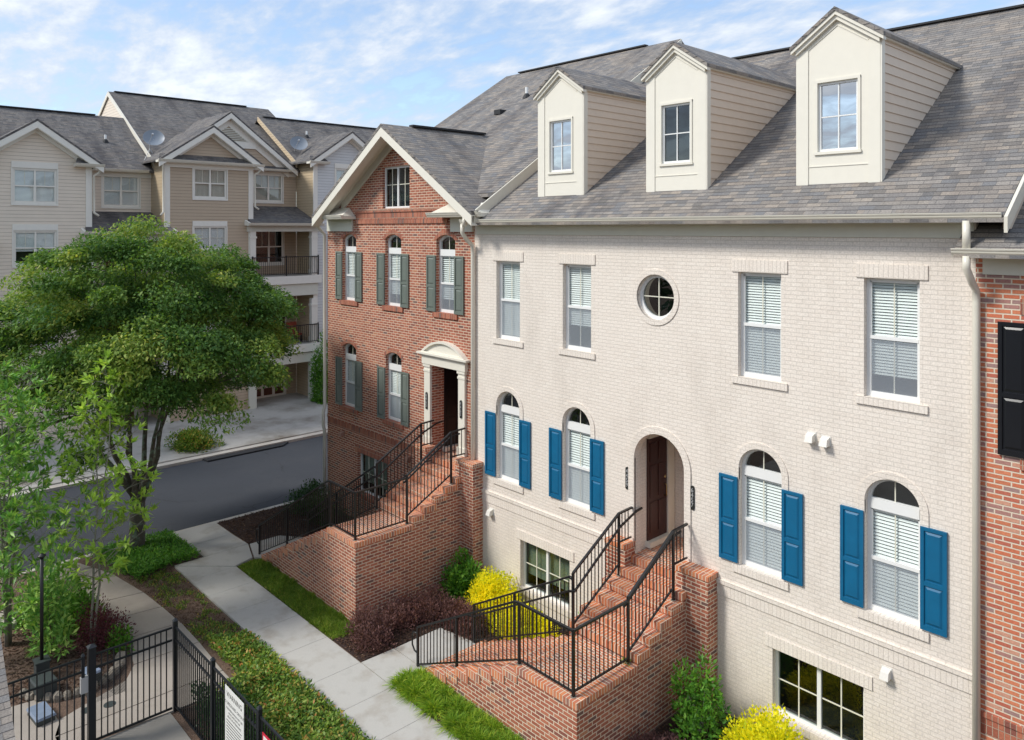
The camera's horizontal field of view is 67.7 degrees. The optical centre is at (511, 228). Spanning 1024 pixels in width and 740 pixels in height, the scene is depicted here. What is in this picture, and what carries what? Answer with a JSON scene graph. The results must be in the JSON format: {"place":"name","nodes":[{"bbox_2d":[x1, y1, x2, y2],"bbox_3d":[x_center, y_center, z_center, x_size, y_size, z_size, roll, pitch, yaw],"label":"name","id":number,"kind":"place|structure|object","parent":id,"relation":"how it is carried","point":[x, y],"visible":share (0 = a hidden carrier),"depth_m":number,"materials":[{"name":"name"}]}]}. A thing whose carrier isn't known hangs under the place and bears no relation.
{"place":"outdoors","nodes":[
{"label":"outdoors","id":0,"kind":"place"},
{"bbox_2d":[0,435,327,570],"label":"street","id":1,"kind":"structure","parent":0,"point":[192,494],"depth_m":27.31,"materials":[{"name":"grey asphalt"}]},
{"bbox_2d":[203,442,287,461],"bbox_3d":[-11.093,9.400,32.241,3.750,0.060,0.390,0,0,-43],"label":"asphalt patch","id":2,"kind":"object","parent":1,"relation":"on","point":[239,453],"visible":1,"depth_m":31.99,"materials":[{"name":"black asphalt"}]},
{"bbox_2d":[0,392,327,493],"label":"driveway","id":3,"kind":"structure","parent":0,"point":[279,417],"depth_m":35.10,"materials":[{"name":"concrete"}]},
{"bbox_2d":[0,105,177,444],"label":"sided townhouse","id":4,"kind":"structure","parent":3,"relation":"on","point":[66,177],"depth_m":33.76,"materials":[{"name":"beige"}]},
{"bbox_2d":[11,161,57,205],"bbox_3d":[-20.677,-1.935,33.009,1.760,1.870,0.555,0,0,-43],"label":"window","id":5,"kind":"structure","parent":4,"relation":"in","point":[32,183],"depth_m":32.89,"materials":[{"name":"white glass"}]},
{"bbox_2d":[12,224,57,267],"bbox_3d":[-20.662,0.725,33.022,1.720,1.850,0.555,0,0,-43],"label":"window","id":6,"kind":"structure","parent":4,"relation":"in","point":[25,237],"depth_m":32.86,"materials":[{"name":"white glass"}]},
{"bbox_2d":[96,394,137,421],"bbox_3d":[-19.301,8.220,36.643,2.550,2.160,0.075,0,0,-43],"label":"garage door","id":7,"kind":"structure","parent":4,"relation":"in","point":[134,413],"depth_m":37.34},
{"bbox_2d":[101,176,140,208],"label":"window","id":8,"kind":"structure","parent":4,"relation":"in","point":[116,192],"depth_m":37.09,"materials":[{"name":"white glass"}]},
{"bbox_2d":[101,244,141,271],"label":"window","id":9,"kind":"structure","parent":4,"relation":"in","point":[133,244],"depth_m":36.69,"materials":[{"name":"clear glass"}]},
{"bbox_2d":[163,425,224,453],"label":"shrub","id":10,"kind":"object","parent":3,"relation":"on","point":[192,438],"visible":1,"depth_m":32.05,"materials":[{"name":"green plant"}]},
{"bbox_2d":[97,91,324,421],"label":"sided townhouse","id":11,"kind":"structure","parent":3,"relation":"on","point":[225,173],"depth_m":40.45,"materials":[{"name":"beige plastic"}]},
{"bbox_2d":[143,130,164,159],"bbox_3d":[-17.951,-4.146,38.221,0.959,1.712,0.679,0,0,-8],"label":"satellite dish","id":12,"kind":"object","parent":11,"relation":"on","point":[153,137],"visible":0.91,"depth_m":38.37,"materials":[{"name":"grey metal"}]},
{"bbox_2d":[192,168,227,200],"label":"window","id":13,"kind":"structure","parent":11,"relation":"in","point":[207,184],"depth_m":38.00,"materials":[{"name":"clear glass"}]},
{"bbox_2d":[192,221,227,250],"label":"window","id":14,"kind":"structure","parent":11,"relation":"in","point":[211,232],"depth_m":38.25,"materials":[{"name":"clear glass"}]},
{"bbox_2d":[253,175,283,203],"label":"window","id":15,"kind":"structure","parent":11,"relation":"in","point":[269,189],"depth_m":42.29,"materials":[{"name":"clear glass"}]},
{"bbox_2d":[256,232,283,265],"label":"window","id":16,"kind":"structure","parent":11,"relation":"in","point":[268,244],"depth_m":42.29,"materials":[{"name":"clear glass"}]},
{"bbox_2d":[257,364,285,398],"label":"garage door","id":17,"kind":"structure","parent":11,"relation":"in","point":[264,392],"depth_m":42.16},
{"bbox_2d":[254,116,376,395],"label":"sided townhouse","id":18,"kind":"structure","parent":3,"relation":"on","point":[323,159],"depth_m":42.84,"materials":[{"name":"grey"}]},
{"bbox_2d":[290,136,307,150],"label":"satellite dish","id":19,"kind":"object","parent":18,"relation":"on","point":[298,143],"visible":0.8,"depth_m":43.97,"materials":[{"name":"grey metal"}]},
{"bbox_2d":[334,163,349,184],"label":"window","id":20,"kind":"structure","parent":18,"relation":"in","point":[339,169],"depth_m":42.94,"materials":[{"name":"clear glass"}]},
{"bbox_2d":[308,327,327,403],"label":"evergreen shrub","id":21,"kind":"object","parent":3,"relation":"on","point":[317,395],"visible":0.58,"depth_m":40.79,"materials":[{"name":"green plant"}]},
{"bbox_2d":[0,494,327,631],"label":"kerb","id":22,"kind":"structure","parent":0,"point":[225,519],"depth_m":24.19,"materials":[{"name":"grey concrete"}]},
{"bbox_2d":[286,321,301,341],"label":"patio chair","id":23,"kind":"object","parent":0,"point":[293,323],"visible":0.3,"depth_m":42.22,"materials":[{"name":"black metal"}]},
{"bbox_2d":[173,522,459,739],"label":"sidewalk","id":24,"kind":"structure","parent":0,"point":[343,679],"depth_m":17.10,"materials":[{"name":"concrete"}]},
{"bbox_2d":[0,497,682,739],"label":"soil bed","id":25,"kind":"object","parent":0,"point":[225,667],"depth_m":18.39,"materials":[{"name":"brown soil"}]},
{"bbox_2d":[0,551,80,634],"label":"shrub","id":26,"kind":"object","parent":25,"relation":"on","point":[19,621],"visible":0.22,"depth_m":17.93,"materials":[{"name":"green plant"}]},
{"bbox_2d":[42,692,50,702],"bbox_3d":[-9.162,9.237,15.072,0.181,0.172,0.225,0,0,-17],"label":"border rock","id":27,"kind":"object","parent":25,"relation":"on","point":[47,697],"visible":0.7,"depth_m":15.01,"materials":[{"name":"stone"}]},
{"bbox_2d":[53,690,62,702],"bbox_3d":[-8.989,9.235,15.095,0.214,0.177,0.193,0,0,28],"label":"border rock","id":28,"kind":"object","parent":25,"relation":"on","point":[56,697],"visible":0.81,"depth_m":15.04,"materials":[{"name":"stone"}]},
{"bbox_2d":[1,624,124,706],"bbox_3d":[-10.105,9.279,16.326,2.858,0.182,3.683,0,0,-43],"label":"leaf litter","id":29,"kind":"object","parent":25,"relation":"on","point":[23,648],"visible":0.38,"depth_m":16.45,"materials":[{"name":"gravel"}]},
{"bbox_2d":[25,691,33,700],"bbox_3d":[-9.535,9.237,15.128,0.222,0.173,0.252,0,0,-19],"label":"border rock","id":30,"kind":"object","parent":29,"relation":"on","point":[31,696],"visible":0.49,"depth_m":15.04,"materials":[{"name":"stone"}]},
{"bbox_2d":[32,553,50,673],"bbox_3d":[-9.736,8.010,15.807,0.280,2.580,0.280,0,0,-43],"label":"lamp post","id":31,"kind":"object","parent":29,"relation":"on","point":[42,662],"visible":0.85,"depth_m":15.78,"materials":[{"name":"black metal"}]},
{"bbox_2d":[30,669,56,701],"bbox_3d":[-9.373,9.140,15.256,0.540,0.360,0.390,0,0,41],"label":"equipment box","id":32,"kind":"object","parent":29,"relation":"on","point":[41,682],"visible":0.43,"depth_m":15.15,"materials":[{"name":"metal"}]},
{"bbox_2d":[21,534,82,661],"bbox_3d":[-9.913,7.854,16.369,1.224,2.623,1.056,0,0,19],"label":"shrub","id":33,"kind":"object","parent":29,"relation":"on","point":[56,622],"visible":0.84,"depth_m":16.33,"materials":[{"name":"green plant"}]},
{"bbox_2d":[0,359,114,646],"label":"tree","id":34,"kind":"object","parent":29,"relation":"on","point":[13,452],"visible":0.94,"depth_m":17.01,"materials":[{"name":"green plant"}]},
{"bbox_2d":[45,577,107,643],"bbox_3d":[-10.178,8.756,17.816,1.381,1.258,1.610,0,0,-43],"label":"shrub","id":35,"kind":"object","parent":29,"relation":"on","point":[82,593],"visible":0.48,"depth_m":17.71,"materials":[{"name":"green plant"}]},
{"bbox_2d":[80,666,100,683],"bbox_3d":[-8.583,9.150,15.582,0.380,0.340,0.260,0,0,36],"label":"equipment box","id":36,"kind":"object","parent":29,"relation":"on","point":[98,671],"visible":0.14,"depth_m":15.53,"materials":[{"name":"grey metal"}]},
{"bbox_2d":[69,593,137,660],"bbox_3d":[-9.221,8.803,17.185,1.341,1.091,2.170,0,0,-43],"label":"shrub","id":37,"kind":"object","parent":29,"relation":"on","point":[102,632],"visible":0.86,"depth_m":17.05,"materials":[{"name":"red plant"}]},
{"bbox_2d":[45,348,163,644],"bbox_3d":[-9.221,6.042,17.379,2.452,6.628,2.692,0,0,-43],"label":"young tree","id":38,"kind":"object","parent":29,"relation":"on","point":[109,411],"visible":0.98,"depth_m":17.30,"materials":[{"name":"green plant"}]},
{"bbox_2d":[105,622,134,653],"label":"shrub","id":39,"kind":"object","parent":29,"relation":"on","point":[123,638],"visible":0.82,"depth_m":16.88,"materials":[{"name":"green plant"}]},
{"bbox_2d":[63,690,71,700],"bbox_3d":[-8.831,9.240,15.146,0.183,0.167,0.153,0,0,20],"label":"border rock","id":40,"kind":"object","parent":25,"relation":"on","point":[69,695],"visible":0.79,"depth_m":15.10,"materials":[{"name":"stone"}]},
{"bbox_2d":[73,687,79,697],"bbox_3d":[-8.684,9.236,15.230,0.163,0.176,0.141,0,0,24],"label":"border rock","id":41,"kind":"object","parent":25,"relation":"on","point":[77,692],"visible":0.84,"depth_m":15.18,"materials":[{"name":"stone"}]},
{"bbox_2d":[11,562,230,739],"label":"walkway","id":42,"kind":"structure","parent":25,"relation":"on","point":[147,614],"depth_m":16.04,"materials":[{"name":"concrete"}]},
{"bbox_2d":[26,701,56,726],"bbox_3d":[-8.939,9.230,14.498,0.590,0.180,0.340,0,0,41],"label":"equipment box","id":43,"kind":"object","parent":42,"relation":"on","point":[41,713],"visible":0.79,"depth_m":14.41,"materials":[{"name":"grey metal"}]},
{"bbox_2d":[103,701,115,707],"bbox_3d":[-7.850,9.287,14.899,0.217,0.026,0.217,0,0,-43],"label":"drain cover","id":44,"kind":"object","parent":42,"relation":"on","point":[110,703],"visible":0.82,"depth_m":14.89,"materials":[{"name":"grey metal"}]},
{"bbox_2d":[102,713,190,739],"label":"pool deck","id":45,"kind":"structure","parent":25,"relation":"on","point":[167,726],"depth_m":14.10,"materials":[{"name":"concrete"}]},
{"bbox_2d":[0,636,15,739],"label":"pavilion","id":46,"kind":"structure","parent":45,"relation":"on","point":[7,732],"depth_m":10.37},
{"bbox_2d":[7,643,96,739],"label":"pool fence","id":47,"kind":"object","parent":45,"relation":"on","point":[91,694],"visible":0.91,"depth_m":13.55,"materials":[{"name":"metal"}]},
{"bbox_2d":[80,627,171,739],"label":"pool gate","id":48,"kind":"structure","parent":47,"relation":"attached to","point":[84,685],"depth_m":14.14,"materials":[{"name":"metal"}]},
{"bbox_2d":[91,528,201,578],"bbox_3d":[-10.252,9.163,21.488,2.376,0.413,2.817,0,0,-43],"label":"ground cover","id":49,"kind":"object","parent":25,"relation":"on","point":[159,545],"visible":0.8,"depth_m":21.43,"materials":[{"name":"green plant"}]},
{"bbox_2d":[0,213,304,551],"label":"street tree","id":50,"kind":"object","parent":25,"relation":"on","point":[134,321],"visible":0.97,"depth_m":19.75,"materials":[{"name":"green plant"}]},
{"bbox_2d":[119,567,239,642],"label":"leaf litter","id":51,"kind":"object","parent":25,"relation":"on","point":[204,618],"visible":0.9,"depth_m":18.98,"materials":[{"name":"brown plant"}]},
{"bbox_2d":[132,569,240,642],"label":"weeds","id":52,"kind":"object","parent":25,"relation":"on","point":[204,631],"visible":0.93,"depth_m":18.94,"materials":[{"name":"green plant"}]},
{"bbox_2d":[172,618,283,739],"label":"pool fence","id":53,"kind":"object","parent":25,"relation":"on","point":[184,647],"visible":0.98,"depth_m":13.78,"materials":[{"name":"metal"}]},
{"bbox_2d":[224,684,244,739],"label":"warning sign","id":54,"kind":"object","parent":53,"relation":"attached to","point":[234,717],"visible":1,"depth_m":12.63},
{"bbox_2d":[194,679,279,739],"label":"hedge","id":55,"kind":"object","parent":25,"relation":"on","point":[246,697],"visible":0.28,"depth_m":14.02,"materials":[{"name":"green plant"}]},
{"bbox_2d":[218,503,353,543],"bbox_3d":[-5.797,9.318,22.829,3.340,0.060,6.700,0,0,-43],"label":"mulch bed","id":56,"kind":"object","parent":25,"relation":"on","point":[227,527],"visible":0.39,"depth_m":23.91,"materials":[{"name":"brown wood"}]},
{"bbox_2d":[282,478,329,515],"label":"shrub","id":57,"kind":"object","parent":56,"relation":"on","point":[301,491],"visible":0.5,"depth_m":25.15,"materials":[{"name":"green plant"}]},
{"bbox_2d":[305,486,351,527],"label":"shrub","id":58,"kind":"object","parent":56,"relation":"on","point":[311,505],"visible":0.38,"depth_m":23.96,"materials":[{"name":"green plant"}]},
{"bbox_2d":[204,628,375,739],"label":"ground cover","id":59,"kind":"object","parent":25,"relation":"on","point":[263,667],"visible":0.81,"depth_m":14.92,"materials":[{"name":"green plant"}]},
{"bbox_2d":[238,557,353,640],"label":"grass","id":60,"kind":"structure","parent":25,"relation":"on","point":[306,602],"depth_m":19.10,"materials":[{"name":"green plant"}]},
{"bbox_2d":[261,442,482,623],"bbox_3d":[-3.367,7.730,21.141,4.968,3.340,5.456,0,0,-43],"label":"brick stoop","id":61,"kind":"object","parent":25,"relation":"on","point":[343,572],"visible":0.86,"depth_m":19.27,"materials":[{"name":"red brick"}]},
{"bbox_2d":[256,427,465,553],"bbox_3d":[-4.299,7.291,21.073,3.406,4.018,5.398,0,0,-43],"label":"stair railing","id":62,"kind":"object","parent":61,"relation":"on","point":[259,528],"visible":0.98,"depth_m":19.32,"materials":[{"name":"black metal"}]},
{"bbox_2d":[303,420,442,535],"bbox_3d":[-4.375,7.316,21.211,1.926,3.968,4.512,0,0,-73],"label":"stair railing","id":63,"kind":"object","parent":61,"relation":"on","point":[376,475],"visible":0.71,"depth_m":20.73,"materials":[{"name":"black metal"}]},
{"bbox_2d":[333,592,567,661],"bbox_3d":[-0.836,9.318,16.893,4.180,0.060,5.150,0,0,-43],"label":"mulch bed","id":64,"kind":"object","parent":25,"relation":"on","point":[347,649],"visible":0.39,"depth_m":17.19,"materials":[{"name":"brown wood"}]},
{"bbox_2d":[344,601,396,655],"bbox_3d":[-3.208,8.909,17.209,1.132,0.872,1.530,0,0,-43],"label":"shrub","id":65,"kind":"object","parent":64,"relation":"on","point":[365,629],"visible":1,"depth_m":17.12,"materials":[{"name":"purple plant"}]},
{"bbox_2d":[373,589,427,634],"bbox_3d":[-2.566,8.968,17.998,1.446,0.767,1.194,0,0,-43],"label":"shrub","id":66,"kind":"object","parent":64,"relation":"on","point":[403,613],"visible":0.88,"depth_m":17.87,"materials":[{"name":"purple plant"}]},
{"bbox_2d":[408,580,458,628],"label":"shrub","id":67,"kind":"object","parent":64,"relation":"on","point":[436,607],"visible":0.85,"depth_m":18.08,"materials":[{"name":"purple plant"}]},
{"bbox_2d":[439,546,482,600],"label":"shrub","id":68,"kind":"object","parent":64,"relation":"on","point":[462,573],"visible":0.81,"depth_m":19.21,"materials":[{"name":"green plant"}]},
{"bbox_2d":[439,596,488,639],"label":"shrub","id":69,"kind":"object","parent":64,"relation":"on","point":[463,608],"visible":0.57,"depth_m":17.69,"materials":[{"name":"purple plant"}]},
{"bbox_2d":[464,565,523,628],"bbox_3d":[-0.447,8.729,18.445,1.526,1.240,1.678,0,0,-8],"label":"shrub","id":70,"kind":"object","parent":64,"relation":"on","point":[487,585],"visible":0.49,"depth_m":18.35,"materials":[{"name":"yellow plant"}]},
{"bbox_2d":[488,600,561,639],"bbox_3d":[0.259,8.891,17.199,1.098,0.934,2.110,0,0,-33],"label":"shrub","id":71,"kind":"object","parent":64,"relation":"on","point":[542,625],"visible":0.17,"depth_m":17.11,"materials":[{"name":"yellow plant"}]},
{"bbox_2d":[381,665,524,739],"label":"grass","id":72,"kind":"structure","parent":25,"relation":"on","point":[464,719],"depth_m":14.59,"materials":[{"name":"green plant"}]},
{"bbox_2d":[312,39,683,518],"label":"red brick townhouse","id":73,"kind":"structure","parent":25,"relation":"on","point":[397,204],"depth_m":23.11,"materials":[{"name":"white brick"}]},
{"bbox_2d":[345,234,355,300],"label":"window","id":74,"kind":"structure","parent":73,"relation":"in","point":[350,241],"depth_m":25.04,"materials":[{"name":"white glass"}]},
{"bbox_2d":[345,343,355,406],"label":"window","id":75,"kind":"structure","parent":73,"relation":"in","point":[350,351],"depth_m":25.02,"materials":[{"name":"grey glass"}]},
{"bbox_2d":[361,453,386,497],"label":"window","id":76,"kind":"structure","parent":73,"relation":"in","point":[367,462],"depth_m":24.21,"materials":[{"name":"grey glass"}]},
{"bbox_2d":[388,234,400,306],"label":"window","id":77,"kind":"structure","parent":73,"relation":"in","point":[394,242],"depth_m":23.22,"materials":[{"name":"white plastic"}]},
{"bbox_2d":[389,352,400,421],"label":"window","id":78,"kind":"structure","parent":73,"relation":"in","point":[394,360],"depth_m":23.15,"materials":[{"name":"white glass"}]},
{"bbox_2d":[385,165,409,207],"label":"window","id":79,"kind":"structure","parent":73,"relation":"in","point":[399,171],"depth_m":22.85,"materials":[{"name":"glass"}]},
{"bbox_2d":[439,235,454,313],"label":"window","id":80,"kind":"structure","parent":73,"relation":"in","point":[446,243],"depth_m":21.36,"materials":[{"name":"white plastic"}]},
{"bbox_2d":[444,368,457,445],"bbox_3d":[-1.612,5.055,22.000,0.850,2.270,0.042,0,0,-43],"label":"front door","id":81,"kind":"structure","parent":73,"relation":"in","point":[450,376],"depth_m":21.83,"materials":[{"name":"brown wood"}]},
{"bbox_2d":[425,534,718,739],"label":"brick stoop","id":82,"kind":"object","parent":25,"relation":"on","point":[622,701],"visible":0.77,"depth_m":14.43,"materials":[{"name":"red brick"}]},
{"bbox_2d":[412,523,687,698],"bbox_3d":[0.671,7.581,15.743,3.406,3.438,4.722,0,0,-43],"label":"stair railing","id":83,"kind":"object","parent":82,"relation":"on","point":[672,535],"visible":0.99,"depth_m":14.07,"materials":[{"name":"black metal"}]},
{"bbox_2d":[467,506,642,642],"bbox_3d":[0.684,7.606,15.908,1.829,3.388,3.940,0,0,-78],"label":"stair railing","id":84,"kind":"object","parent":82,"relation":"on","point":[573,590],"visible":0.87,"depth_m":15.63,"materials":[{"name":"black metal"}]},
{"bbox_2d":[644,708,742,739],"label":"mulch bed","id":85,"kind":"object","parent":25,"relation":"on","point":[669,721],"depth_m":14.22,"materials":[{"name":"brown wood"}]},
{"bbox_2d":[627,724,685,739],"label":"shrub","id":86,"kind":"object","parent":85,"relation":"on","point":[652,737],"visible":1,"depth_m":13.54,"materials":[{"name":"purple plant"}]},
{"bbox_2d":[666,645,731,739],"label":"shrub","id":87,"kind":"object","parent":85,"relation":"on","point":[694,715],"visible":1,"depth_m":13.82,"materials":[{"name":"green plant"}]},
{"bbox_2d":[719,700,807,739],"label":"shrub","id":88,"kind":"object","parent":85,"relation":"on","point":[762,728],"visible":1,"depth_m":13.04,"materials":[{"name":"yellow plant"}]},
{"bbox_2d":[459,4,1023,739],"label":"painted brick townhouse","id":89,"kind":"structure","parent":25,"relation":"on","point":[721,306],"depth_m":14.35,"materials":[{"name":"beige brick"}]},
{"bbox_2d":[500,392,518,483],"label":"window","id":90,"kind":"structure","parent":89,"relation":"in","point":[509,407],"depth_m":19.43,"materials":[{"name":"white glass"}]},
{"bbox_2d":[500,261,519,340],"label":"window","id":91,"kind":"structure","parent":89,"relation":"in","point":[509,270],"depth_m":19.39,"materials":[{"name":"white glass"}]},
{"bbox_2d":[524,541,569,607],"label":"window","id":92,"kind":"structure","parent":89,"relation":"in","point":[541,566],"depth_m":18.55,"materials":[{"name":"glass"}]},
{"bbox_2d":[566,407,589,508],"bbox_3d":[1.681,5.228,17.668,0.362,2.285,0.870,0,0,-43],"label":"window","id":93,"kind":"structure","parent":89,"relation":"in","point":[577,423],"depth_m":17.72,"materials":[{"name":"white glass"}]},
{"bbox_2d":[566,264,590,351],"bbox_3d":[1.687,1.805,17.666,0.356,1.990,0.870,0,0,-43],"label":"window","id":94,"kind":"structure","parent":89,"relation":"in","point":[578,277],"depth_m":17.78,"materials":[{"name":"white plastic"}]},
{"bbox_2d":[640,274,673,319],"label":"round window","id":95,"kind":"structure","parent":89,"relation":"in","point":[656,293],"depth_m":16.00,"materials":[{"name":"glass"}]},
{"bbox_2d":[647,436,666,540],"bbox_3d":[3.211,5.660,16.777,0.700,2.220,0.099,0,0,-43],"label":"front door","id":96,"kind":"structure","parent":89,"relation":"in","point":[656,446],"depth_m":16.77,"materials":[{"name":"brown wood"}]},
{"bbox_2d":[741,272,780,381],"bbox_3d":[4.786,1.805,14.342,0.356,1.990,0.870,0,0,-43],"label":"window","id":97,"kind":"structure","parent":89,"relation":"in","point":[760,292],"depth_m":14.34,"materials":[{"name":"white glass"}]},
{"bbox_2d":[742,449,781,576],"bbox_3d":[4.798,5.228,14.326,0.362,2.285,0.870,0,0,-43],"label":"window","id":98,"kind":"structure","parent":89,"relation":"in","point":[761,474],"depth_m":14.35,"materials":[{"name":"white glass"}]},
{"bbox_2d":[775,649,863,739],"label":"window","id":99,"kind":"structure","parent":89,"relation":"in","point":[826,702],"depth_m":14.02,"materials":[{"name":"glass"}]},
{"bbox_2d":[867,278,919,402],"bbox_3d":[6.382,1.805,12.631,0.356,1.990,0.870,0,0,-43],"label":"window","id":100,"kind":"structure","parent":89,"relation":"in","point":[893,305],"depth_m":12.63,"materials":[{"name":"white glass"}]},
{"bbox_2d":[868,479,919,625],"bbox_3d":[6.390,5.228,12.618,0.362,2.285,0.870,0,0,-43],"label":"window","id":101,"kind":"structure","parent":89,"relation":"in","point":[893,511],"depth_m":12.62,"materials":[{"name":"white glass"}]},
{"bbox_2d":[950,202,1023,739],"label":"brick townhouse","id":102,"kind":"structure","parent":25,"relation":"on","point":[997,284],"depth_m":11.30,"materials":[{"name":"red brick"}]},
{"bbox_2d":[250,535,474,689],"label":"path","id":103,"kind":"structure","parent":0,"point":[384,666],"depth_m":16.67,"materials":[{"name":"concrete"}]},
{"bbox_2d":[0,0,1023,127],"label":"sky","id":104,"kind":"structure","parent":0,"point":[364,63],"materials":[{"name":"blue"}]},
{"label":"ground","id":105,"kind":"structure","parent":0,"visible":0},
{"bbox_2d":[1,430,327,500],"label":"kerb","id":106,"kind":"structure","parent":105,"relation":"on","point":[181,461],"depth_m":30.99,"materials":[{"name":"concrete"}]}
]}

